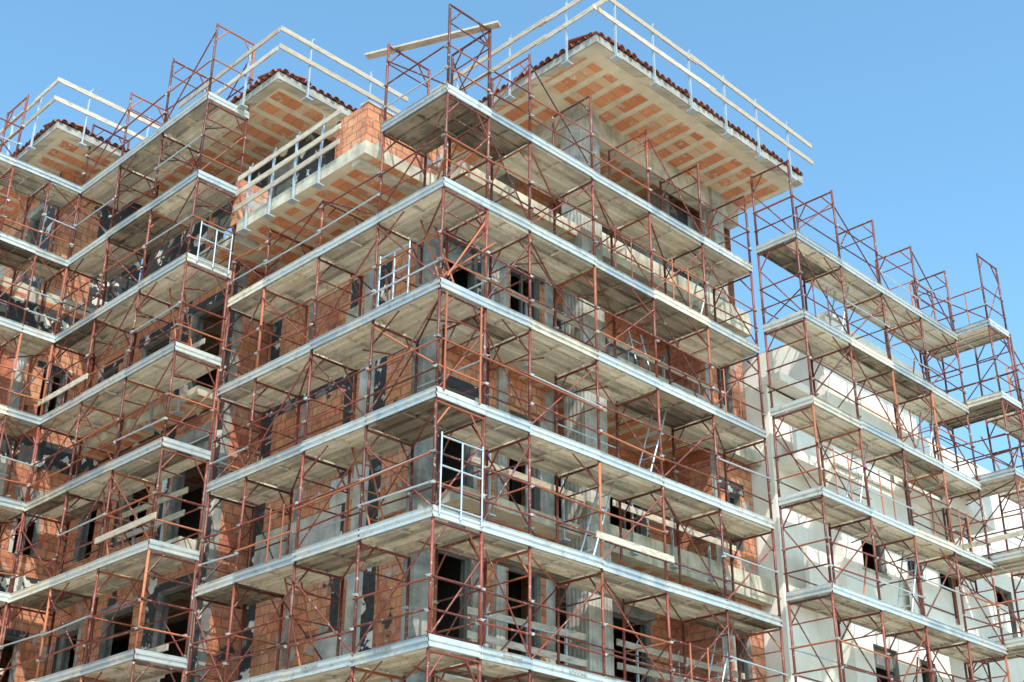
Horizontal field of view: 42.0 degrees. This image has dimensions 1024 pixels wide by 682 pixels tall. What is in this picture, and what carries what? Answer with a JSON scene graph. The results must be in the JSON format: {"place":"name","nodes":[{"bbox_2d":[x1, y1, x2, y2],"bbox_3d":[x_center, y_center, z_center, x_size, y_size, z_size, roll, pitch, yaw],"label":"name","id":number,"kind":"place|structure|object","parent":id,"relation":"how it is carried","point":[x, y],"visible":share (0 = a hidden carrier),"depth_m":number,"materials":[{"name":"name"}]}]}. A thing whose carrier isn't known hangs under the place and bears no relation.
{"place":"outdoors","nodes":[
{"label":"outdoors","id":0,"kind":"place"},
{"bbox_2d":[0,0,1023,471],"label":"sky","id":1,"kind":"structure","parent":0,"point":[911,112],"materials":[{"name":"blue"}]},
{"bbox_2d":[742,311,1023,681],"bbox_3d":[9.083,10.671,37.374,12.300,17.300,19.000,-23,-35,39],"label":"rendered apartment building","id":2,"kind":"structure","parent":0,"point":[816,554],"depth_m":30.70,"materials":[{"name":"paint"}]},
{"label":"ground","id":3,"kind":"structure","parent":0,"visible":0},
{"bbox_2d":[0,94,81,674],"bbox_3d":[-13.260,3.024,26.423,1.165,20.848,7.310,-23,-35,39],"label":"scaffolding","id":4,"kind":"object","parent":3,"relation":"on","point":[29,181],"visible":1,"depth_m":30.57,"materials":[{"name":"brown metal"}]},
{"bbox_2d":[0,23,255,681],"bbox_3d":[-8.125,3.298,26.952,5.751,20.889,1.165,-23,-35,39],"label":"scaffolding","id":5,"kind":"object","parent":3,"relation":"on","point":[200,124],"visible":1,"depth_m":27.87,"materials":[{"name":"brown metal"}]},
{"bbox_2d":[185,4,603,681],"bbox_3d":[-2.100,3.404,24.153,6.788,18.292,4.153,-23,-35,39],"label":"scaffolding","id":6,"kind":"object","parent":3,"relation":"on","point":[429,122],"visible":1,"depth_m":23.74,"materials":[{"name":"brown metal"}]},
{"bbox_2d":[0,0,813,681],"bbox_3d":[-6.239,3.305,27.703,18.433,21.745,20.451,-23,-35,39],"label":"apartment building under construction","id":7,"kind":"structure","parent":3,"relation":"on","point":[308,146],"depth_m":28.26,"materials":[{"name":"brick"}]},
{"bbox_2d":[431,29,788,681],"bbox_3d":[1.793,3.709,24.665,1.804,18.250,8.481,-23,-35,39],"label":"scaffolding","id":8,"kind":"object","parent":3,"relation":"on","point":[553,172],"visible":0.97,"depth_m":25.37,"materials":[{"name":"brown metal"}]},
{"bbox_2d":[750,160,1010,681],"bbox_3d":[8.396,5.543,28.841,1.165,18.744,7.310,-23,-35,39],"label":"scaffolding","id":9,"kind":"object","parent":3,"relation":"on","point":[800,256],"visible":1,"depth_m":29.90,"materials":[{"name":"brown metal"}]},
{"bbox_2d":[911,253,1023,681],"bbox_3d":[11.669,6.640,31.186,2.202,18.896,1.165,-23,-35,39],"label":"scaffolding","id":10,"kind":"object","parent":3,"relation":"on","point":[994,404],"visible":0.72,"depth_m":33.02,"materials":[{"name":"brown metal"}]},
{"bbox_2d":[974,334,1023,635],"bbox_3d":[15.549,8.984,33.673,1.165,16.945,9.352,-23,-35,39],"label":"scaffolding","id":11,"kind":"object","parent":3,"relation":"on","point":[1014,429],"visible":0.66,"depth_m":33.76,"materials":[{"name":"brown metal"}]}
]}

